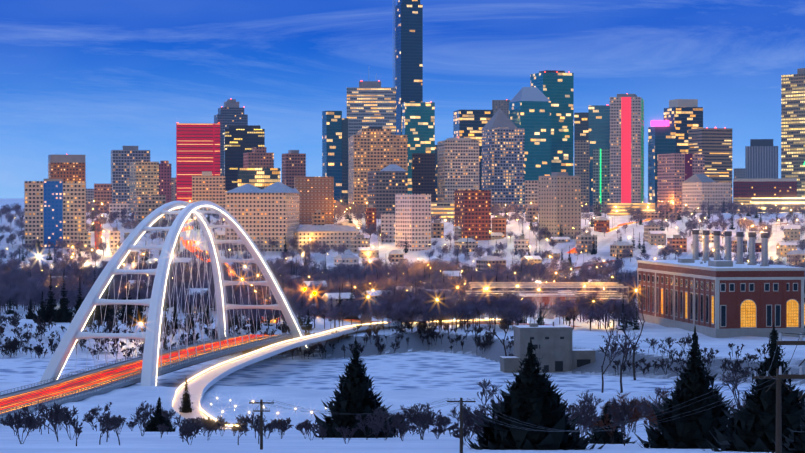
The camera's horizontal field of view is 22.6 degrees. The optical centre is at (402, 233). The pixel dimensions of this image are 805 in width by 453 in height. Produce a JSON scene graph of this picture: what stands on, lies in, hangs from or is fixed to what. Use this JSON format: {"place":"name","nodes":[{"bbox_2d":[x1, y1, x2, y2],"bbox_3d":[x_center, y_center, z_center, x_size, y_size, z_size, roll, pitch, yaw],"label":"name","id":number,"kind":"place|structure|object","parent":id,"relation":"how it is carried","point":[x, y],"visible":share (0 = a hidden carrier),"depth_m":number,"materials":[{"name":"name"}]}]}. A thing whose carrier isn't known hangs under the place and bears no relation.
{"place":"outdoors","nodes":[
{"label":"outdoors","id":0,"kind":"place"},
{"bbox_2d":[0,334,277,413],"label":"bridge road","id":1,"kind":"structure","parent":0,"point":[94,379],"depth_m":658.14,"materials":[{"name":"asphalt"}]},
{"bbox_2d":[171,319,500,429],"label":"road edge","id":2,"kind":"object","parent":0,"point":[365,326],"depth_m":789.56,"materials":[{"name":"white paint"}]},
{"bbox_2d":[173,327,355,428],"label":"road","id":3,"kind":"structure","parent":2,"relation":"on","point":[196,386],"depth_m":646.06,"materials":[{"name":"concrete"}]},
{"bbox_2d":[0,198,804,452],"bbox_3d":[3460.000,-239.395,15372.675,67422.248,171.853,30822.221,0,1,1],"label":"ground snow","id":4,"kind":"structure","parent":0,"point":[126,401],"depth_m":793.24,"materials":[{"name":"white snow"}]},
{"bbox_2d":[24,179,85,248],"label":"building","id":5,"kind":"structure","parent":4,"relation":"on","point":[55,209],"depth_m":1617.61,"materials":[{"name":"stone"}]},
{"bbox_2d":[48,154,85,180],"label":"building","id":6,"kind":"structure","parent":4,"relation":"on","point":[67,167],"depth_m":1957.61,"materials":[{"name":"stone"}]},
{"bbox_2d":[79,230,90,250],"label":"building","id":7,"kind":"structure","parent":4,"relation":"on","point":[84,237],"depth_m":1604.65,"materials":[{"name":"stone"}]},
{"bbox_2d":[86,189,93,212],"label":"building","id":8,"kind":"structure","parent":4,"relation":"on","point":[90,196],"depth_m":2304.95,"materials":[{"name":"stone"}]},
{"bbox_2d":[94,217,101,249],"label":"street canyon","id":9,"kind":"structure","parent":4,"relation":"on","point":[98,237],"depth_m":1678.75,"materials":[{"name":"orange"}]},
{"bbox_2d":[94,184,111,212],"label":"building","id":10,"kind":"structure","parent":4,"relation":"on","point":[102,194],"depth_m":1954.55,"materials":[{"name":"stone"}]},
{"bbox_2d":[109,228,119,248],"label":"building","id":11,"kind":"structure","parent":4,"relation":"on","point":[114,237],"depth_m":1615.98,"materials":[{"name":"stone"}]},
{"bbox_2d":[109,203,128,218],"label":"building","id":12,"kind":"structure","parent":4,"relation":"on","point":[114,207],"depth_m":1804.32,"materials":[{"name":"stone"}]},
{"bbox_2d":[111,146,149,212],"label":"building","id":13,"kind":"structure","parent":4,"relation":"on","point":[121,160],"depth_m":2155.60,"materials":[{"name":"stone"}]},
{"bbox_2d":[130,162,158,212],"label":"building","id":14,"kind":"structure","parent":4,"relation":"on","point":[144,178],"depth_m":1987.79,"materials":[{"name":"stone"}]},
{"bbox_2d":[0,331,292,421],"bbox_3d":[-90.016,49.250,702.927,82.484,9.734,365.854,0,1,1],"label":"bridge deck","id":15,"kind":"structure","parent":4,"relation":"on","point":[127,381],"depth_m":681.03,"materials":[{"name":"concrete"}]},
{"bbox_2d":[134,195,165,226],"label":"building","id":16,"kind":"structure","parent":4,"relation":"on","point":[145,206],"depth_m":1725.35,"materials":[{"name":"concrete"}]},
{"bbox_2d":[159,161,170,202],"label":"building","id":17,"kind":"structure","parent":4,"relation":"on","point":[164,177],"depth_m":2053.47,"materials":[{"name":"stone"}]},
{"bbox_2d":[164,222,179,251],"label":"building","id":18,"kind":"structure","parent":4,"relation":"on","point":[176,244],"depth_m":1595.94,"materials":[{"name":"stone"}]},
{"bbox_2d":[171,178,175,210],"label":"building","id":19,"kind":"structure","parent":4,"relation":"on","point":[173,189],"depth_m":2303.99,"materials":[{"name":"stone"}]},
{"bbox_2d":[38,201,318,385],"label":"bridge arch","id":20,"kind":"structure","parent":4,"relation":"on","point":[74,332],"depth_m":718.70,"materials":[{"name":"white metal"}]},
{"bbox_2d":[57,205,306,384],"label":"bridge rib","id":21,"kind":"object","parent":20,"relation":"attached to","point":[168,270],"visible":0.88,"depth_m":730.03,"materials":[{"name":"white metal"}]},
{"bbox_2d":[176,122,219,202],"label":"building","id":22,"kind":"structure","parent":4,"relation":"on","point":[197,149],"depth_m":2153.92,"materials":[{"name":"glass"}]},
{"bbox_2d":[192,171,224,209],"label":"building","id":23,"kind":"structure","parent":4,"relation":"on","point":[207,186],"depth_m":1903.70,"materials":[{"name":"stone"}]},
{"bbox_2d":[180,214,278,322],"bbox_3d":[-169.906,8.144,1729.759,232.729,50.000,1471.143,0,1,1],"label":"hill street","id":24,"kind":"structure","parent":4,"relation":"on","point":[193,250],"depth_m":1609.24,"materials":[{"name":"orange"}]},
{"bbox_2d":[214,99,247,175],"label":"building","id":25,"kind":"structure","parent":4,"relation":"on","point":[230,112],"depth_m":2505.77,"materials":[{"name":"stone"}]},
{"bbox_2d":[224,125,264,191],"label":"building","id":26,"kind":"structure","parent":4,"relation":"on","point":[239,140],"depth_m":2203.14,"materials":[{"name":"glass"}]},
{"bbox_2d":[243,147,273,167],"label":"building","id":27,"kind":"structure","parent":4,"relation":"on","point":[258,157],"depth_m":2005.54,"materials":[{"name":"stone"}]},
{"bbox_2d":[238,168,279,188],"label":"building","id":28,"kind":"structure","parent":4,"relation":"on","point":[261,178],"depth_m":1902.83,"materials":[{"name":"glass"}]},
{"bbox_2d":[249,399,273,449],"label":"utility pole","id":29,"kind":"object","parent":4,"relation":"on","point":[261,410],"visible":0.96,"depth_m":210.41,"materials":[{"name":"wood"}]},
{"bbox_2d":[224,182,300,250],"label":"building","id":30,"kind":"structure","parent":4,"relation":"on","point":[271,212],"depth_m":1602.41,"materials":[{"name":"concrete"}]},
{"bbox_2d":[282,150,305,188],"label":"building","id":31,"kind":"structure","parent":4,"relation":"on","point":[293,163],"depth_m":2053.53,"materials":[{"name":"stone"}]},
{"bbox_2d":[294,177,333,224],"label":"building","id":32,"kind":"structure","parent":4,"relation":"on","point":[317,193],"depth_m":1752.28,"materials":[{"name":"stone"}]},
{"bbox_2d":[312,210,324,224],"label":"building","id":33,"kind":"structure","parent":4,"relation":"on","point":[318,217],"depth_m":1699.95,"materials":[{"name":"concrete"}]},
{"bbox_2d":[293,225,358,250],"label":"building","id":34,"kind":"structure","parent":4,"relation":"on","point":[337,235],"depth_m":1608.63,"materials":[{"name":"stone"}]},
{"bbox_2d":[322,111,341,210],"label":"building","id":35,"kind":"structure","parent":4,"relation":"on","point":[331,143],"depth_m":2253.64,"materials":[{"name":"glass"}]},
{"bbox_2d":[342,118,347,205],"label":"building","id":36,"kind":"structure","parent":4,"relation":"on","point":[345,160],"depth_m":2300.38,"materials":[{"name":"glass"}]},
{"bbox_2d":[335,213,356,225],"bbox_3d":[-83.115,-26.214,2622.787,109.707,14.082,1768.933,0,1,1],"label":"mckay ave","id":37,"kind":"object","parent":4,"relation":"on","point":[347,223],"visible":0.31,"depth_m":1760.59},
{"bbox_2d":[333,254,358,266],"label":"building","id":38,"kind":"structure","parent":4,"relation":"on","point":[347,260],"depth_m":1521.65,"materials":[{"name":"stone"}]},
{"bbox_2d":[350,235,369,252],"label":"building","id":39,"kind":"structure","parent":4,"relation":"on","point":[358,241],"depth_m":1592.58,"materials":[{"name":"stone"}]},
{"bbox_2d":[366,205,375,230],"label":"building","id":40,"kind":"structure","parent":4,"relation":"on","point":[370,215],"depth_m":1700.01,"materials":[{"name":"stone"}]},
{"bbox_2d":[347,80,395,137],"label":"building","id":41,"kind":"structure","parent":4,"relation":"on","point":[371,103],"depth_m":2349.55,"materials":[{"name":"stone"}]},
{"bbox_2d":[0,287,748,445],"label":"shrubs","id":42,"kind":"object","parent":4,"relation":"on","point":[628,411],"visible":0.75,"depth_m":304.91,"materials":[{"name":"brown plant"}]},
{"bbox_2d":[348,127,407,211],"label":"building","id":43,"kind":"structure","parent":4,"relation":"on","point":[374,148],"depth_m":1951.85,"materials":[{"name":"stone"}]},
{"bbox_2d":[0,311,767,380],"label":"bank brush","id":44,"kind":"object","parent":4,"relation":"on","point":[14,343],"visible":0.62,"depth_m":889.80,"materials":[{"name":"brown plant"}]},
{"bbox_2d":[368,164,407,218],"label":"building","id":45,"kind":"structure","parent":4,"relation":"on","point":[387,184],"depth_m":1804.17,"materials":[{"name":"stone"}]},
{"bbox_2d":[381,214,394,241],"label":"building","id":46,"kind":"structure","parent":4,"relation":"on","point":[388,223],"depth_m":1650.45,"materials":[{"name":"stone"}]},
{"bbox_2d":[393,0,395,87],"bbox_3d":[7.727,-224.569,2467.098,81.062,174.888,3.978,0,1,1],"label":"skyscraper","id":47,"kind":"structure","parent":4,"relation":"on","point":[394,42],"depth_m":2465.72,"materials":[{"name":"glass"}]},
{"bbox_2d":[388,250,403,262],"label":"building","id":48,"kind":"structure","parent":4,"relation":"on","point":[397,255],"depth_m":1541.89,"materials":[{"name":"stone"}]},
{"bbox_2d":[4,198,795,330],"bbox_3d":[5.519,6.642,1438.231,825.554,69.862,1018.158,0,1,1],"label":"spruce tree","id":49,"kind":"object","parent":4,"relation":"on","point":[63,314],"visible":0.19,"depth_m":1005.37,"materials":[{"name":"green plant"}]},
{"bbox_2d":[0,199,804,331],"bbox_3d":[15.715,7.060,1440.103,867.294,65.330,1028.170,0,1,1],"label":"bare tree","id":50,"kind":"object","parent":4,"relation":"on","point":[20,284],"visible":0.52,"depth_m":1255.14,"materials":[{"name":"brown plant"}]},
{"bbox_2d":[7,200,803,415],"bbox_3d":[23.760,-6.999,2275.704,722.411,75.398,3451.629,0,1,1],"label":"street lamps","id":51,"kind":"object","parent":4,"relation":"on","point":[430,268],"visible":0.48,"depth_m":1519.15,"materials":[{"name":"yellow metal"}]},
{"bbox_2d":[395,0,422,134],"bbox_3d":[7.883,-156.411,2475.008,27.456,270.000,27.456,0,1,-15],"label":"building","id":52,"kind":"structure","parent":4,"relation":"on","point":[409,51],"depth_m":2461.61,"materials":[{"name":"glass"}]},
{"bbox_2d":[395,194,430,250],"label":"building","id":53,"kind":"structure","parent":4,"relation":"on","point":[413,219],"depth_m":1606.72,"materials":[{"name":"stone"}]},
{"bbox_2d":[402,101,434,193],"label":"building","id":54,"kind":"structure","parent":4,"relation":"on","point":[418,123],"depth_m":2442.12,"materials":[{"name":"teal glass"}]},
{"bbox_2d":[412,153,434,201],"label":"building","id":55,"kind":"structure","parent":4,"relation":"on","point":[423,173],"depth_m":2049.24,"materials":[{"name":"stone"}]},
{"bbox_2d":[61,225,804,312],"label":"houses","id":56,"kind":"structure","parent":4,"relation":"on","point":[791,232],"depth_m":1504.29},
{"bbox_2d":[435,145,436,201],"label":"building","id":57,"kind":"structure","parent":4,"relation":"on","point":[435,173],"depth_m":2548.83,"materials":[{"name":"stone"}]},
{"bbox_2d":[431,220,443,237],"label":"building","id":58,"kind":"structure","parent":4,"relation":"on","point":[437,228],"depth_m":1671.10,"materials":[{"name":"stone"}]},
{"bbox_2d":[431,202,453,218],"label":"building","id":59,"kind":"structure","parent":4,"relation":"on","point":[444,210],"depth_m":1799.47,"materials":[{"name":"stone"}]},
{"bbox_2d":[92,229,796,308],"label":"houses","id":60,"kind":"structure","parent":4,"relation":"on","point":[659,238],"depth_m":1568.97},
{"bbox_2d":[123,226,786,313],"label":"houses","id":61,"kind":"structure","parent":4,"relation":"on","point":[457,233],"depth_m":1494.14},
{"bbox_2d":[437,137,478,201],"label":"building","id":62,"kind":"structure","parent":4,"relation":"on","point":[458,163],"depth_m":2001.37,"materials":[{"name":"stone"}]},
{"bbox_2d":[447,398,475,452],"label":"utility pole","id":63,"kind":"object","parent":4,"relation":"on","point":[461,401],"visible":0.94,"depth_m":190.13,"materials":[{"name":"wood"}]},
{"bbox_2d":[454,238,477,251],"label":"building","id":64,"kind":"structure","parent":4,"relation":"on","point":[462,242],"depth_m":1593.48,"materials":[{"name":"stone"}]},
{"bbox_2d":[454,190,490,240],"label":"building","id":65,"kind":"structure","parent":4,"relation":"on","point":[472,212],"depth_m":1653.88,"materials":[{"name":"brick"}]},
{"bbox_2d":[453,110,492,189],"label":"building","id":66,"kind":"structure","parent":4,"relation":"on","point":[471,124],"depth_m":2401.22,"materials":[{"name":"glass"}]},
{"bbox_2d":[142,323,804,452],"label":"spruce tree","id":67,"kind":"object","parent":4,"relation":"on","point":[533,398],"visible":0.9,"depth_m":214.97,"materials":[{"name":"green plant"}]},
{"bbox_2d":[476,256,505,270],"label":"building","id":68,"kind":"structure","parent":4,"relation":"on","point":[485,260],"depth_m":1494.54,"materials":[{"name":"stone"}]},
{"bbox_2d":[492,215,505,236],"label":"building","id":69,"kind":"structure","parent":4,"relation":"on","point":[498,223],"depth_m":1670.71,"materials":[{"name":"stone"}]},
{"bbox_2d":[492,99,509,117],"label":"building","id":70,"kind":"structure","parent":4,"relation":"on","point":[502,105],"depth_m":2546.20,"materials":[{"name":"stone"}]},
{"bbox_2d":[482,109,523,212],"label":"building","id":71,"kind":"structure","parent":4,"relation":"on","point":[502,157],"depth_m":2053.70,"materials":[{"name":"stone"}]},
{"bbox_2d":[514,236,528,252],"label":"building","id":72,"kind":"structure","parent":4,"relation":"on","point":[522,242],"depth_m":1590.88,"materials":[{"name":"stone"}]},
{"bbox_2d":[251,333,804,431],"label":"utility wires","id":73,"kind":"object","parent":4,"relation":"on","point":[589,428],"visible":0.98,"depth_m":127.53,"materials":[{"name":"black metal"}]},
{"bbox_2d":[509,87,550,211],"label":"building","id":74,"kind":"structure","parent":4,"relation":"on","point":[530,110],"depth_m":2354.05,"materials":[{"name":"glass"}]},
{"bbox_2d":[525,205,537,221],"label":"building","id":75,"kind":"structure","parent":4,"relation":"on","point":[531,210],"depth_m":1768.66,"materials":[{"name":"stone"}]},
{"bbox_2d":[525,181,538,209],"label":"building","id":76,"kind":"structure","parent":4,"relation":"on","point":[531,192],"depth_m":1897.99,"materials":[{"name":"stone"}]},
{"bbox_2d":[500,322,594,372],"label":"pump house","id":77,"kind":"structure","parent":4,"relation":"on","point":[553,348],"depth_m":794.09,"materials":[{"name":"concrete"}]},
{"bbox_2d":[466,282,636,319],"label":"bridge","id":78,"kind":"structure","parent":4,"relation":"on","point":[548,298],"depth_m":1076.16,"materials":[{"name":"concrete"}]},
{"bbox_2d":[530,70,573,175],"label":"building","id":79,"kind":"structure","parent":4,"relation":"on","point":[555,88],"depth_m":2454.55,"materials":[{"name":"glass"}]},
{"bbox_2d":[538,172,580,239],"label":"building","id":80,"kind":"structure","parent":4,"relation":"on","point":[559,198],"depth_m":1656.46,"materials":[{"name":"stone"}]},
{"bbox_2d":[515,260,614,277],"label":"road","id":81,"kind":"structure","parent":4,"relation":"on","point":[592,265],"depth_m":1533.21,"materials":[{"name":"grey"}]},
{"bbox_2d":[574,112,587,139],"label":"building","id":82,"kind":"structure","parent":4,"relation":"on","point":[580,125],"depth_m":2495.27,"materials":[{"name":"glass"}]},
{"bbox_2d":[574,140,588,212],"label":"building","id":83,"kind":"structure","parent":4,"relation":"on","point":[581,158],"depth_m":2196.37,"materials":[{"name":"stone"}]},
{"bbox_2d":[576,232,596,252],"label":"building","id":84,"kind":"structure","parent":4,"relation":"on","point":[584,238],"depth_m":1590.19,"materials":[{"name":"stone"}]},
{"bbox_2d":[588,104,609,211],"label":"building","id":85,"kind":"structure","parent":4,"relation":"on","point":[598,126],"depth_m":2444.97,"materials":[{"name":"glass"}]},
{"bbox_2d":[593,149,609,212],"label":"building","id":86,"kind":"structure","parent":4,"relation":"on","point":[601,176],"depth_m":2146.23,"materials":[{"name":"glass"}]},
{"bbox_2d":[594,217,608,231],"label":"building","id":87,"kind":"structure","parent":4,"relation":"on","point":[600,222],"depth_m":1699.47,"materials":[{"name":"stone"}]},
{"bbox_2d":[610,241,632,257],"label":"building","id":88,"kind":"structure","parent":4,"relation":"on","point":[615,246],"depth_m":1568.94,"materials":[{"name":"stone"}]},
{"bbox_2d":[610,93,643,202],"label":"building","id":89,"kind":"structure","parent":4,"relation":"on","point":[627,148],"depth_m":2099.27,"materials":[{"name":"stone"}]},
{"bbox_2d":[607,203,654,215],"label":"building","id":90,"kind":"structure","parent":4,"relation":"on","point":[642,206],"depth_m":1845.65,"materials":[{"name":"stone"}]},
{"bbox_2d":[644,222,659,241],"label":"building","id":91,"kind":"structure","parent":4,"relation":"on","point":[651,226],"depth_m":1641.53,"materials":[{"name":"stone"}]},
{"bbox_2d":[633,213,678,219],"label":"building","id":92,"kind":"structure","parent":4,"relation":"on","point":[653,216],"depth_m":1795.22,"materials":[{"name":"stone"}]},
{"bbox_2d":[648,127,675,211],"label":"building","id":93,"kind":"structure","parent":4,"relation":"on","point":[661,140],"depth_m":2249.14,"materials":[{"name":"glass"}]},
{"bbox_2d":[651,120,804,164],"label":"neon signs","id":94,"kind":"object","parent":93,"relation":"attached to","point":[659,122],"visible":1,"depth_m":2238.41,"materials":[{"name":"pink plastic"}]},
{"bbox_2d":[667,235,686,252],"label":"building","id":95,"kind":"structure","parent":4,"relation":"on","point":[675,241],"depth_m":1589.47,"materials":[{"name":"stone"}]},
{"bbox_2d":[657,153,704,212],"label":"building","id":96,"kind":"structure","parent":4,"relation":"on","point":[675,171],"depth_m":2053.87,"materials":[{"name":"stone"}]},
{"bbox_2d":[664,99,702,152],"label":"building","id":97,"kind":"structure","parent":4,"relation":"on","point":[682,116],"depth_m":2398.97,"materials":[{"name":"glass"}]},
{"bbox_2d":[682,174,730,213],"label":"building","id":98,"kind":"structure","parent":4,"relation":"on","point":[698,189],"depth_m":1905.96,"materials":[{"name":"concrete"}]},
{"bbox_2d":[699,229,713,242],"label":"building","id":99,"kind":"structure","parent":4,"relation":"on","point":[711,237],"depth_m":1642.65,"materials":[{"name":"stone"}]},
{"bbox_2d":[688,127,731,211],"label":"building","id":100,"kind":"structure","parent":4,"relation":"on","point":[714,145],"depth_m":2251.41,"materials":[{"name":"stone"}]},
{"bbox_2d":[637,229,804,337],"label":"power plant","id":101,"kind":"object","parent":4,"relation":"on","point":[717,297],"visible":1,"depth_m":890.25,"materials":[{"name":"brick"}]},
{"bbox_2d":[731,237,746,252],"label":"building","id":102,"kind":"structure","parent":4,"relation":"on","point":[733,240],"depth_m":1590.21,"materials":[{"name":"stone"}]},
{"bbox_2d":[734,168,746,178],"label":"building","id":103,"kind":"structure","parent":4,"relation":"on","point":[740,173],"depth_m":2493.17,"materials":[{"name":"stone"}]},
{"bbox_2d":[733,198,751,212],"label":"building","id":104,"kind":"structure","parent":4,"relation":"on","point":[747,201],"depth_m":1944.48,"materials":[{"name":"stone"}]},
{"bbox_2d":[755,239,760,251],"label":"building","id":105,"kind":"structure","parent":4,"relation":"on","point":[757,245],"depth_m":1588.30,"materials":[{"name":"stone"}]},
{"bbox_2d":[745,139,777,178],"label":"building","id":106,"kind":"structure","parent":4,"relation":"on","point":[761,158],"depth_m":2541.01,"materials":[{"name":"concrete"}]},
{"bbox_2d":[733,178,796,197],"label":"building","id":107,"kind":"structure","parent":4,"relation":"on","point":[766,188],"depth_m":2089.79,"materials":[{"name":"stone"}]},
{"bbox_2d":[753,369,802,452],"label":"utility pole","id":108,"kind":"object","parent":4,"relation":"on","point":[778,441],"visible":0.71,"depth_m":94.83,"materials":[{"name":"brown wood"}]},
{"bbox_2d":[752,198,804,212],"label":"building","id":109,"kind":"structure","parent":4,"relation":"on","point":[785,202],"depth_m":2069.84,"materials":[{"name":"stone"}]},
{"bbox_2d":[781,68,804,197],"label":"building","id":110,"kind":"structure","parent":4,"relation":"on","point":[792,124],"depth_m":2214.83,"materials":[{"name":"stone"}]},
{"bbox_2d":[786,250,804,264],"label":"building","id":111,"kind":"structure","parent":4,"relation":"on","point":[795,253],"depth_m":1527.93,"materials":[{"name":"stone"}]},
{"bbox_2d":[0,351,804,393],"bbox_3d":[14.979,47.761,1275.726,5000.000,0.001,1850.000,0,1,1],"label":"river ice","id":112,"kind":"structure","parent":0,"point":[433,370],"depth_m":784.93,"materials":[{"name":"white ice"}]},
{"bbox_2d":[0,0,804,197],"label":"sky","id":113,"kind":"structure","parent":0,"point":[92,79],"materials":[{"name":"blue"}]},
{"bbox_2d":[317,315,581,326],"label":"road","id":114,"kind":"structure","parent":0,"point":[356,320],"depth_m":985.28,"materials":[{"name":"grey"}]},
{"bbox_2d":[567,219,650,252],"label":"hill road","id":115,"kind":"structure","parent":0,"point":[573,249],"depth_m":1729.10,"materials":[{"name":"orange"}]},
{"bbox_2d":[776,333,804,399],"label":"utility pole","id":116,"kind":"object","parent":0,"point":[800,375],"visible":0.94,"depth_m":59.88,"materials":[{"name":"brown wood"}]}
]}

